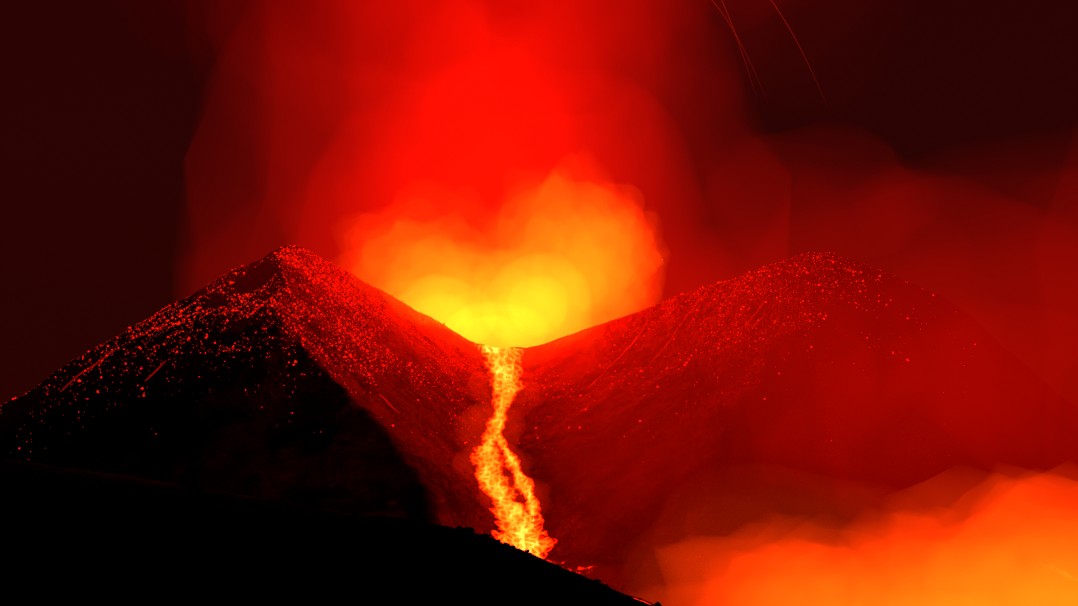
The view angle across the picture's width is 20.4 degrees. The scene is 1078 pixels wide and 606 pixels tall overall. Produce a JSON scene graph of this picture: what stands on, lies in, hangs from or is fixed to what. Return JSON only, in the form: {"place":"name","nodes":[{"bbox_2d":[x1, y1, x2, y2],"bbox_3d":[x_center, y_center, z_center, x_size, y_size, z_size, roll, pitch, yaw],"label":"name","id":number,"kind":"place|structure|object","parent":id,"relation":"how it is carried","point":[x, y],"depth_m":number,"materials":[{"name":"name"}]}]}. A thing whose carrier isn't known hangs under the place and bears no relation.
{"place":"outdoors","nodes":[
{"label":"outdoors","id":0,"kind":"place"},
{"bbox_2d":[469,343,556,558],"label":"lava stream","id":1,"kind":"structure","parent":0,"point":[518,526],"depth_m":2333.57,"materials":[{"name":"orange liquid"}]},
{"bbox_2d":[0,246,1077,605],"bbox_3d":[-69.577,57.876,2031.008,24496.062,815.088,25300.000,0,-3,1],"label":"volcano","id":2,"kind":"structure","parent":0,"point":[846,462],"depth_m":2255.47,"materials":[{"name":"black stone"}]},
{"bbox_2d":[22,473,661,605],"bbox_3d":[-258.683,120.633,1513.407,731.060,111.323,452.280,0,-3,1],"label":"lava blocks","id":3,"kind":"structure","parent":2,"relation":"on","point":[416,518],"depth_m":1514.63,"materials":[{"name":"black stone"}]},
{"bbox_2d":[0,245,975,462],"bbox_3d":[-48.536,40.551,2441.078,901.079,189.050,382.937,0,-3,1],"label":"glowing lava rocks","id":4,"kind":"object","parent":2,"relation":"on","point":[321,298],"depth_m":2452.31,"materials":[{"name":"red stone"}]},
{"bbox_2d":[0,0,1077,407],"label":"sky","id":5,"kind":"structure","parent":0,"point":[512,173],"materials":[{"name":"red"}]},
{"bbox_2d":[544,554,1077,605],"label":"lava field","id":6,"kind":"structure","parent":0,"point":[611,574],"depth_m":2136.00,"materials":[{"name":"orange liquid"}]}
]}

